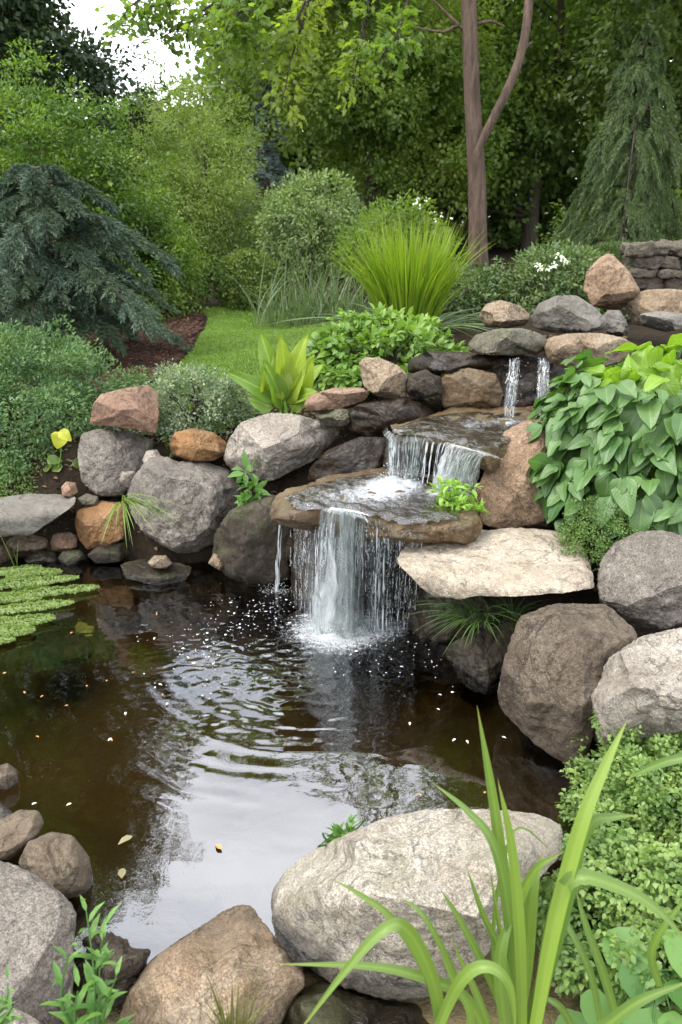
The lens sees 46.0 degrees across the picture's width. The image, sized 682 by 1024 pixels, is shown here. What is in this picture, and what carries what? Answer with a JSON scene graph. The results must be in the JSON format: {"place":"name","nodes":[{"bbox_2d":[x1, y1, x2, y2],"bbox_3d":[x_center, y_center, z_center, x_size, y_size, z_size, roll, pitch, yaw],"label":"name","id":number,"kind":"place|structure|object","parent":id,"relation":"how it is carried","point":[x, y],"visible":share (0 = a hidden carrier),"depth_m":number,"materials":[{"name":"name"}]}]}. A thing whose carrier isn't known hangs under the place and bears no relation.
{"place":"outdoors","nodes":[
{"label":"outdoors","id":0,"kind":"place"},
{"bbox_2d":[160,308,318,439],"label":"lawn","id":1,"kind":"structure","parent":0,"point":[233,351],"depth_m":6.55,"materials":[{"name":"plant"}]},
{"bbox_2d":[211,247,288,311],"bbox_3d":[-0.972,-2.468,8.574,0.824,0.696,0.807,0,20,0],"label":"box ball","id":2,"kind":"object","parent":1,"relation":"on","point":[237,295],"visible":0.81,"depth_m":8.40,"materials":[{"name":"green plant"}]},
{"bbox_2d":[236,243,375,328],"bbox_3d":[-0.185,-2.181,7.733,1.955,0.798,1.329,0,20,0],"label":"reed bed","id":3,"kind":"object","parent":1,"relation":"on","point":[311,307],"visible":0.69,"depth_m":7.61,"materials":[{"name":"plant"}]},
{"bbox_2d":[94,0,423,128],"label":"overhanging branch","id":4,"kind":"object","parent":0,"point":[240,17],"visible":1,"depth_m":5.54,"materials":[{"name":"green plant"}]},
{"bbox_2d":[0,223,681,1023],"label":"ground","id":5,"kind":"structure","parent":0,"point":[272,757],"depth_m":3.29,"materials":[{"name":"soil"}]},
{"bbox_2d":[0,544,16,567],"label":"stone","id":6,"kind":"object","parent":5,"relation":"on","point":[5,560],"visible":0.79,"depth_m":4.01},
{"bbox_2d":[0,763,17,790],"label":"river stone","id":7,"kind":"object","parent":5,"relation":"on","point":[8,777],"visible":1,"depth_m":2.38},
{"bbox_2d":[0,457,38,497],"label":"shrub","id":8,"kind":"object","parent":5,"relation":"on","point":[3,484],"visible":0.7,"depth_m":4.17,"materials":[{"name":"green plant"}]},
{"bbox_2d":[0,810,43,859],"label":"river stone","id":9,"kind":"object","parent":5,"relation":"on","point":[20,830],"visible":0.98,"depth_m":2.09,"materials":[{"name":"stone"}]},
{"bbox_2d":[6,534,48,551],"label":"stone","id":10,"kind":"object","parent":5,"relation":"on","point":[32,543],"visible":0.89,"depth_m":4.03,"materials":[{"name":"stone"}]},
{"bbox_2d":[0,493,75,536],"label":"flat slab","id":11,"kind":"structure","parent":10,"relation":"on","point":[25,514],"depth_m":3.86,"materials":[{"name":"grey stone"}]},
{"bbox_2d":[0,860,76,1023],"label":"boulder","id":12,"kind":"object","parent":5,"relation":"on","point":[38,915],"visible":0.83,"depth_m":1.70,"materials":[{"name":"grey stone"}]},
{"bbox_2d":[0,966,23,1023],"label":"leafy weed","id":13,"kind":"object","parent":12,"relation":"on","point":[5,1015],"visible":1,"depth_m":1.40,"materials":[{"name":"green plant"}]},
{"bbox_2d":[25,551,58,567],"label":"stone","id":14,"kind":"object","parent":5,"relation":"on","point":[45,559],"visible":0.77,"depth_m":3.99,"materials":[{"name":"stone"}]},
{"bbox_2d":[19,832,92,898],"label":"boulder","id":15,"kind":"object","parent":5,"relation":"on","point":[60,862],"visible":0.83,"depth_m":2.00,"materials":[{"name":"stone"}]},
{"bbox_2d":[40,428,79,475],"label":"yellow leaf plant","id":16,"kind":"object","parent":5,"relation":"on","point":[61,438],"visible":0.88,"depth_m":4.18,"materials":[{"name":"plant"}]},
{"bbox_2d":[32,626,94,666],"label":"submerged stone","id":17,"kind":"object","parent":5,"relation":"on","point":[59,646],"visible":1,"depth_m":3.55,"materials":[{"name":"stone"}]},
{"bbox_2d":[51,532,77,551],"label":"stone","id":18,"kind":"object","parent":5,"relation":"on","point":[62,541],"visible":0.99,"depth_m":4.03,"materials":[{"name":"stone"}]},
{"bbox_2d":[0,0,169,160],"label":"dark tree","id":19,"kind":"object","parent":5,"relation":"on","point":[29,17],"visible":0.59,"depth_m":11.65,"materials":[{"name":"green plant"}]},
{"bbox_2d":[40,895,134,1023],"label":"leafy weed","id":20,"kind":"object","parent":5,"relation":"on","point":[100,1009],"visible":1,"depth_m":1.44,"materials":[{"name":"green plant"}]},
{"bbox_2d":[75,501,125,549],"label":"boulder","id":21,"kind":"object","parent":5,"relation":"on","point":[90,523],"visible":0.89,"depth_m":3.94,"materials":[{"name":"stone"}]},
{"bbox_2d":[0,304,204,481],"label":"mulch bed","id":22,"kind":"object","parent":5,"relation":"on","point":[175,351],"visible":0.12,"depth_m":6.40,"materials":[{"name":"brown wood"}]},
{"bbox_2d":[0,313,163,483],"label":"juniper","id":23,"kind":"object","parent":22,"relation":"on","point":[61,391],"visible":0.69,"depth_m":4.37,"materials":[{"name":"green plant"}]},
{"bbox_2d":[0,163,195,372],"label":"blue spruce","id":24,"kind":"object","parent":22,"relation":"on","point":[31,250],"visible":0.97,"depth_m":5.76,"materials":[{"name":"green plant"}]},
{"bbox_2d":[0,35,243,331],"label":"hornbeam tree","id":25,"kind":"object","parent":22,"relation":"on","point":[85,166],"visible":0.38,"depth_m":7.78,"materials":[{"name":"green plant"}]},
{"bbox_2d":[88,542,129,563],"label":"stone","id":26,"kind":"object","parent":5,"relation":"on","point":[113,552],"visible":0.85,"depth_m":3.95,"materials":[{"name":"stone"}]},
{"bbox_2d":[77,428,153,497],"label":"boulder","id":27,"kind":"object","parent":5,"relation":"on","point":[106,457],"visible":0.79,"depth_m":4.03,"materials":[{"name":"grey stone"}]},
{"bbox_2d":[90,385,158,433],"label":"boulder","id":28,"kind":"object","parent":27,"relation":"on","point":[135,408],"visible":1,"depth_m":4.00,"materials":[{"name":"stone"}]},
{"bbox_2d":[73,929,157,1007],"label":"boulder","id":29,"kind":"object","parent":5,"relation":"on","point":[138,952],"visible":0.61,"depth_m":1.84,"materials":[{"name":"stone"}]},
{"bbox_2d":[101,597,153,631],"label":"submerged stone","id":30,"kind":"object","parent":5,"relation":"on","point":[121,614],"visible":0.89,"depth_m":3.86,"materials":[{"name":"stone"}]},
{"bbox_2d":[101,492,200,545],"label":"grass tuft","id":31,"kind":"object","parent":5,"relation":"on","point":[128,501],"visible":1,"depth_m":3.59,"materials":[{"name":"plant"}]},
{"bbox_2d":[83,50,262,202],"bbox_3d":[-4.015,-8.842,19.861,4.681,4.502,3.066,-9,22,-23],"label":"hazy tree","id":32,"kind":"object","parent":5,"relation":"on","point":[163,72],"visible":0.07,"depth_m":19.14,"materials":[{"name":"green plant"}]},
{"bbox_2d":[127,456,242,553],"bbox_3d":[-0.786,-0.018,4.029,0.512,0.530,0.442,6,21,16],"label":"boulder","id":33,"kind":"object","parent":5,"relation":"on","point":[203,493],"visible":0.88,"depth_m":3.84,"materials":[{"name":"grey stone"}]},
{"bbox_2d":[169,428,226,460],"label":"boulder","id":34,"kind":"object","parent":5,"relation":"on","point":[192,444],"visible":0.99,"depth_m":4.00,"materials":[{"name":"stone"}]},
{"bbox_2d":[134,358,264,440],"bbox_3d":[-0.777,-0.608,4.390,0.766,0.496,0.681,0,20,0],"label":"variegated shrub","id":35,"kind":"object","parent":5,"relation":"on","point":[168,413],"visible":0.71,"depth_m":4.28,"materials":[{"name":"green plant"}]},
{"bbox_2d":[116,70,283,275],"bbox_3d":[-1.951,-4.625,11.359,2.426,2.848,2.244,0,20,0],"label":"airy tree","id":36,"kind":"object","parent":5,"relation":"on","point":[207,216],"visible":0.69,"depth_m":10.99,"materials":[{"name":"green plant"}]},
{"bbox_2d":[117,905,304,1023],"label":"boulder","id":37,"kind":"object","parent":5,"relation":"on","point":[222,949],"visible":0.95,"depth_m":1.72,"materials":[{"name":"stone"}]},
{"bbox_2d":[197,954,287,1023],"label":"dry tuft","id":38,"kind":"object","parent":5,"relation":"on","point":[230,1019],"visible":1,"depth_m":1.49,"materials":[{"name":"plant"}]},
{"bbox_2d":[212,494,293,591],"bbox_3d":[-0.389,0.141,3.773,0.457,0.486,0.366,0,20,0],"label":"wet boulder","id":39,"kind":"object","parent":5,"relation":"on","point":[245,541],"visible":0.76,"depth_m":3.62,"materials":[{"name":"stone"}]},
{"bbox_2d":[227,450,270,506],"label":"leafy weed","id":40,"kind":"object","parent":39,"relation":"on","point":[245,497],"visible":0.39,"depth_m":3.65,"materials":[{"name":"green plant"}]},
{"bbox_2d":[218,77,314,263],"bbox_3d":[-1.366,-5.734,13.703,1.954,3.165,1.635,-13,23,-31],"label":"spruce","id":41,"kind":"object","parent":5,"relation":"on","point":[269,155],"visible":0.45,"depth_m":13.62,"materials":[{"name":"green plant"}]},
{"bbox_2d":[225,329,324,413],"bbox_3d":[-0.343,-0.702,4.194,0.515,0.495,0.282,0,20,0],"label":"canna plant","id":42,"kind":"object","parent":5,"relation":"on","point":[286,379],"visible":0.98,"depth_m":4.15,"materials":[{"name":"green plant"}]},
{"bbox_2d":[224,413,339,481],"bbox_3d":[-0.267,-0.326,4.004,0.587,0.356,0.402,-7,21,-19],"label":"boulder","id":43,"kind":"object","parent":5,"relation":"on","point":[276,445],"visible":0.95,"depth_m":3.88,"materials":[{"name":"stone"}]},
{"bbox_2d":[248,167,374,282],"bbox_3d":[-0.358,-3.743,10.502,1.548,1.430,1.475,17,26,38],"label":"round shrub","id":44,"kind":"object","parent":5,"relation":"on","point":[335,215],"visible":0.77,"depth_m":10.32,"materials":[{"name":"green plant"}]},
{"bbox_2d":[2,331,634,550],"bbox_3d":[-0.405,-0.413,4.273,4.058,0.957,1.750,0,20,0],"label":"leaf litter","id":45,"kind":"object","parent":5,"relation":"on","point":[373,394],"visible":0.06,"depth_m":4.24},
{"bbox_2d":[0,0,681,255],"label":"woods","id":46,"kind":"object","parent":5,"relation":"on","point":[555,193],"visible":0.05,"depth_m":18.47,"materials":[{"name":"green plant"}]},
{"bbox_2d":[291,529,410,638],"bbox_3d":[0.103,0.248,3.602,0.666,0.692,0.420,0,20,0],"label":"wet boulder","id":47,"kind":"object","parent":5,"relation":"on","point":[343,602],"visible":0.36,"depth_m":3.50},
{"bbox_2d":[270,467,482,546],"bbox_3d":[0.135,0.007,3.347,0.847,0.224,0.737,0,20,0],"label":"rock ledge","id":48,"kind":"object","parent":47,"relation":"on","point":[461,527],"visible":0.82,"depth_m":3.15,"materials":[{"name":"stone"}]},
{"bbox_2d":[249,509,424,647],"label":"waterfall","id":49,"kind":"structure","parent":48,"relation":"attached to","point":[328,613],"depth_m":3.23,"materials":[{"name":"white liquid"}]},
{"bbox_2d":[308,437,388,481],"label":"wet boulder","id":50,"kind":"object","parent":48,"relation":"on","point":[358,454],"visible":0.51,"depth_m":3.65,"materials":[{"name":"stone"}]},
{"bbox_2d":[288,473,460,516],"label":"cascade pool water","id":51,"kind":"structure","parent":48,"relation":"on","point":[394,481],"depth_m":3.30,"materials":[{"name":"grey liquid"}]},
{"bbox_2d":[367,431,486,495],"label":"cascade","id":52,"kind":"object","parent":48,"relation":"on","point":[442,461],"visible":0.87,"depth_m":3.36,"materials":[{"name":"white liquid"}]},
{"bbox_2d":[427,475,490,513],"bbox_3d":[0.463,-0.049,3.155,0.253,0.206,0.223,0,20,0],"label":"bright rosette","id":53,"kind":"object","parent":48,"relation":"on","point":[455,500],"visible":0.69,"depth_m":3.13,"materials":[{"name":"green plant"}]},
{"bbox_2d":[282,982,428,1023],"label":"boulder","id":54,"kind":"object","parent":5,"relation":"on","point":[340,1005],"visible":0.8,"depth_m":1.74,"materials":[{"name":"stone"}]},
{"bbox_2d":[213,0,527,261],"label":"maple tree","id":55,"kind":"object","parent":5,"relation":"on","point":[401,116],"visible":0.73,"depth_m":13.24,"materials":[{"name":"green plant"}]},
{"bbox_2d":[306,301,469,393],"bbox_3d":[0.269,-0.920,4.644,1.176,0.581,0.896,0,20,0],"label":"lime shrub","id":56,"kind":"object","parent":5,"relation":"on","point":[376,342],"visible":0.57,"depth_m":4.46,"materials":[{"name":"green plant"}]},
{"bbox_2d":[343,397,435,436],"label":"ledge stone","id":57,"kind":"object","parent":5,"relation":"on","point":[375,418],"visible":0.73,"depth_m":3.80,"materials":[{"name":"stone"}]},
{"bbox_2d":[315,408,349,426],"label":"mossy stone","id":58,"kind":"object","parent":57,"relation":"on","point":[338,417],"visible":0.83,"depth_m":3.90,"materials":[{"name":"stone"}]},
{"bbox_2d":[304,387,368,411],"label":"flat stone","id":59,"kind":"object","parent":58,"relation":"on","point":[332,398],"visible":1,"depth_m":3.93,"materials":[{"name":"stone"}]},
{"bbox_2d":[359,357,409,398],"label":"boulder","id":60,"kind":"object","parent":57,"relation":"on","point":[381,377],"visible":0.95,"depth_m":3.89,"materials":[{"name":"stone"}]},
{"bbox_2d":[406,369,443,398],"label":"ledge stone","id":61,"kind":"object","parent":57,"relation":"on","point":[423,384],"visible":0.97,"depth_m":3.83,"materials":[{"name":"stone"}]},
{"bbox_2d":[328,189,462,282],"bbox_3d":[0.604,-2.992,9.001,1.562,1.193,1.373,0,20,0],"label":"bush understory","id":62,"kind":"object","parent":5,"relation":"on","point":[386,214],"visible":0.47,"depth_m":8.78,"materials":[{"name":"green plant"}]},
{"bbox_2d":[269,808,562,1000],"bbox_3d":[0.176,0.908,1.882,0.708,0.397,0.404,0,20,0],"label":"boulder","id":63,"kind":"object","parent":5,"relation":"on","point":[420,859],"visible":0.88,"depth_m":1.77,"materials":[{"name":"stone"}]},
{"bbox_2d":[317,813,365,846],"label":"crack weed","id":64,"kind":"object","parent":63,"relation":"on","point":[337,830],"visible":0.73,"depth_m":2.01,"materials":[{"name":"green plant"}]},
{"bbox_2d":[328,0,528,253],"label":"woodland tree","id":65,"kind":"object","parent":5,"relation":"on","point":[500,220],"visible":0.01,"depth_m":16.54,"materials":[{"name":"green plant"}]},
{"bbox_2d":[383,432,484,494],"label":"wet boulder","id":66,"kind":"object","parent":5,"relation":"on","point":[477,474],"visible":0.18,"depth_m":3.56,"materials":[{"name":"stone"}]},
{"bbox_2d":[401,568,505,648],"bbox_3d":[0.538,0.368,3.373,0.565,0.547,0.429,0,20,0],"label":"wet boulder","id":67,"kind":"object","parent":5,"relation":"on","point":[416,621],"visible":0.24,"depth_m":3.23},
{"bbox_2d":[397,527,593,599],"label":"flat slab","id":68,"kind":"structure","parent":67,"relation":"on","point":[512,562],"depth_m":2.92,"materials":[{"name":"beige stone"}]},
{"bbox_2d":[402,593,522,652],"bbox_3d":[0.422,0.361,2.842,0.445,0.124,0.422,0,20,0],"label":"fern tuft","id":69,"kind":"object","parent":68,"relation":"attached to","point":[463,609],"visible":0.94,"depth_m":2.87,"materials":[{"name":"plant"}]},
{"bbox_2d":[390,406,535,472],"bbox_3d":[0.613,-0.342,3.677,0.578,0.193,0.843,14,24,34],"label":"rock ledge","id":70,"kind":"object","parent":5,"relation":"on","point":[489,462],"visible":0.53,"depth_m":3.46,"materials":[{"name":"stone"}]},
{"bbox_2d":[393,411,524,447],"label":"pool water","id":71,"kind":"structure","parent":70,"relation":"on","point":[464,427],"depth_m":3.51,"materials":[{"name":"grey liquid"}]},
{"bbox_2d":[440,367,502,408],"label":"ledge stone","id":72,"kind":"object","parent":5,"relation":"on","point":[470,387],"visible":0.84,"depth_m":3.84,"materials":[{"name":"stone"}]},
{"bbox_2d":[408,351,496,375],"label":"ledge stone","id":73,"kind":"object","parent":72,"relation":"on","point":[438,363],"visible":0.83,"depth_m":3.89,"materials":[{"name":"stone"}]},
{"bbox_2d":[413,0,532,264],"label":"forked tree","id":74,"kind":"object","parent":5,"relation":"on","point":[477,136],"visible":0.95,"depth_m":10.67,"materials":[{"name":"brown plant"}]},
{"bbox_2d":[440,622,512,695],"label":"boulder","id":75,"kind":"object","parent":5,"relation":"on","point":[476,665],"visible":0.84,"depth_m":3.02,"materials":[{"name":"stone"}]},
{"bbox_2d":[280,707,681,1023],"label":"iris plant","id":76,"kind":"object","parent":5,"relation":"on","point":[509,983],"visible":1,"depth_m":1.39,"materials":[{"name":"plant"}]},
{"bbox_2d":[438,262,541,323],"bbox_3d":[1.005,-1.660,6.165,1.087,0.513,0.764,0,20,0],"label":"shrub","id":77,"kind":"object","parent":5,"relation":"on","point":[474,296],"visible":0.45,"depth_m":5.96,"materials":[{"name":"green plant"}]},
{"bbox_2d":[479,300,529,327],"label":"boulder","id":78,"kind":"object","parent":5,"relation":"on","point":[500,314],"visible":1,"depth_m":4.36,"materials":[{"name":"stone"}]},
{"bbox_2d":[439,355,570,407],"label":"ledge stone","id":79,"kind":"object","parent":5,"relation":"on","point":[526,391],"visible":0.29,"depth_m":3.95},
{"bbox_2d":[468,328,546,355],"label":"flat stone","id":80,"kind":"object","parent":79,"relation":"on","point":[513,341],"visible":0.98,"depth_m":3.90,"materials":[{"name":"stone"}]},
{"bbox_2d":[544,333,634,369],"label":"flat stone","id":81,"kind":"object","parent":79,"relation":"on","point":[558,350],"visible":0.73,"depth_m":3.78,"materials":[{"name":"stone"}]},
{"bbox_2d":[475,418,551,529],"bbox_3d":[0.752,-0.136,3.410,0.383,0.498,0.406,0,20,0],"label":"boulder","id":82,"kind":"object","parent":5,"relation":"on","point":[507,492],"visible":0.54,"depth_m":3.28,"materials":[{"name":"stone"}]},
{"bbox_2d":[481,596,554,630],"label":"fern tuft","id":83,"kind":"object","parent":5,"relation":"on","point":[516,609],"visible":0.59,"depth_m":3.01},
{"bbox_2d":[357,0,681,251],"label":"woodland tree","id":84,"kind":"object","parent":5,"relation":"on","point":[536,130],"visible":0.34,"depth_m":14.90,"materials":[{"name":"green plant"}]},
{"bbox_2d":[478,238,631,320],"bbox_3d":[1.601,-1.690,5.996,1.158,0.682,0.996,0,20,0],"label":"flowering shrub","id":85,"kind":"object","parent":5,"relation":"on","point":[558,258],"visible":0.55,"depth_m":5.75,"materials":[{"name":"green plant"}]},
{"bbox_2d":[497,603,636,767],"bbox_3d":[0.740,0.572,2.650,0.415,0.611,0.492,12,23,29],"label":"boulder","id":86,"kind":"object","parent":5,"relation":"on","point":[557,656],"visible":0.82,"depth_m":2.46,"materials":[{"name":"stone"}]},
{"bbox_2d":[532,295,605,332],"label":"boulder","id":87,"kind":"object","parent":5,"relation":"on","point":[566,314],"visible":0.98,"depth_m":4.19,"materials":[{"name":"grey stone"}]},
{"bbox_2d":[525,333,681,552],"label":"hosta","id":88,"kind":"object","parent":5,"relation":"on","point":[623,420],"visible":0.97,"depth_m":3.06,"materials":[{"name":"green plant"}]},
{"bbox_2d":[576,237,634,280],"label":"feathery shrub","id":89,"kind":"object","parent":5,"relation":"on","point":[612,247],"visible":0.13,"depth_m":6.31,"materials":[{"name":"green plant"}]},
{"bbox_2d":[534,179,681,256],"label":"bush understory","id":90,"kind":"object","parent":5,"relation":"on","point":[579,224],"visible":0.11,"depth_m":9.71,"materials":[{"name":"green plant"}]},
{"bbox_2d":[535,710,681,1015],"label":"ground cover bush","id":91,"kind":"object","parent":5,"relation":"on","point":[647,857],"visible":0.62,"depth_m":1.93,"materials":[{"name":"green plant"}]},
{"bbox_2d":[538,23,681,278],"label":"weeping conifer","id":92,"kind":"object","parent":5,"relation":"on","point":[623,148],"visible":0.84,"depth_m":8.05,"materials":[{"name":"green plant"}]},
{"bbox_2d":[583,254,639,309],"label":"boulder","id":93,"kind":"object","parent":5,"relation":"on","point":[610,283],"visible":0.98,"depth_m":4.70,"materials":[{"name":"stone"}]},
{"bbox_2d":[553,493,673,591],"bbox_3d":[1.077,0.123,3.082,0.541,0.446,0.397,-8,22,-21],"label":"cushion plant","id":94,"kind":"object","parent":5,"relation":"on","point":[578,523],"visible":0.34,"depth_m":3.00,"materials":[{"name":"green plant"}]},
{"bbox_2d":[603,310,628,336],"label":"boulder","id":95,"kind":"object","parent":5,"relation":"on","point":[616,324],"visible":0.88,"depth_m":4.47,"materials":[{"name":"grey stone"}]},
{"bbox_2d":[553,0,681,241],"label":"woodland tree","id":96,"kind":"object","parent":5,"relation":"on","point":[599,58],"visible":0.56,"depth_m":13.23,"materials":[{"name":"green plant"}]},
{"bbox_2d":[555,927,681,1023],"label":"round leaf plant","id":97,"kind":"object","parent":5,"relation":"on","point":[651,1014],"visible":0.7,"depth_m":1.69,"materials":[{"name":"plant"}]},
{"bbox_2d":[591,628,681,746],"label":"boulder","id":98,"kind":"object","parent":5,"relation":"on","point":[639,682],"visible":0.91,"depth_m":2.25,"materials":[{"name":"stone"}]},
{"bbox_2d":[597,530,681,628],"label":"boulder","id":99,"kind":"object","parent":5,"relation":"on","point":[639,580],"visible":0.95,"depth_m":2.75,"materials":[{"name":"grey stone"}]},
{"bbox_2d":[619,239,681,319],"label":"dry stone wall","id":100,"kind":"structure","parent":5,"relation":"on","point":[655,265],"depth_m":5.76,"materials":[{"name":"stone"}]},
{"bbox_2d":[624,289,681,325],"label":"boulder","id":101,"kind":"object","parent":5,"relation":"on","point":[666,300],"visible":0.59,"depth_m":4.59,"materials":[{"name":"stone"}]},
{"bbox_2d":[640,311,681,331],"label":"block stone","id":102,"kind":"object","parent":5,"relation":"on","point":[664,321],"visible":1,"depth_m":4.37,"materials":[{"name":"grey stone"}]},
{"bbox_2d":[300,609,401,654],"bbox_3d":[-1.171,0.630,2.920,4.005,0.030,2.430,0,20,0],"label":"water splash foam","id":103,"kind":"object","parent":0,"point":[340,629],"depth_m":3.31,"materials":[{"name":"grey liquid"}]},
{"bbox_2d":[0,564,99,644],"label":"floating frond plant","id":104,"kind":"object","parent":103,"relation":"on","point":[22,588],"visible":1,"depth_m":3.58,"materials":[{"name":"green plant"}]},
{"bbox_2d":[58,549,86,566],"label":"stone","id":105,"kind":"object","parent":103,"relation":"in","point":[72,558],"visible":1,"depth_m":3.97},
{"bbox_2d":[120,559,191,588],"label":"flat stone","id":106,"kind":"object","parent":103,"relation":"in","point":[173,575],"visible":0.88,"depth_m":3.78,"materials":[{"name":"stone"}]},
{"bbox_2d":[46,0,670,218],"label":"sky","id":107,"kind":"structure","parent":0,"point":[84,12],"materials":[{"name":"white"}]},
{"bbox_2d":[268,207,530,337],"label":"ornamental grass","id":108,"kind":"object","parent":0,"point":[400,280],"depth_m":5.23,"materials":[{"name":"plant"}]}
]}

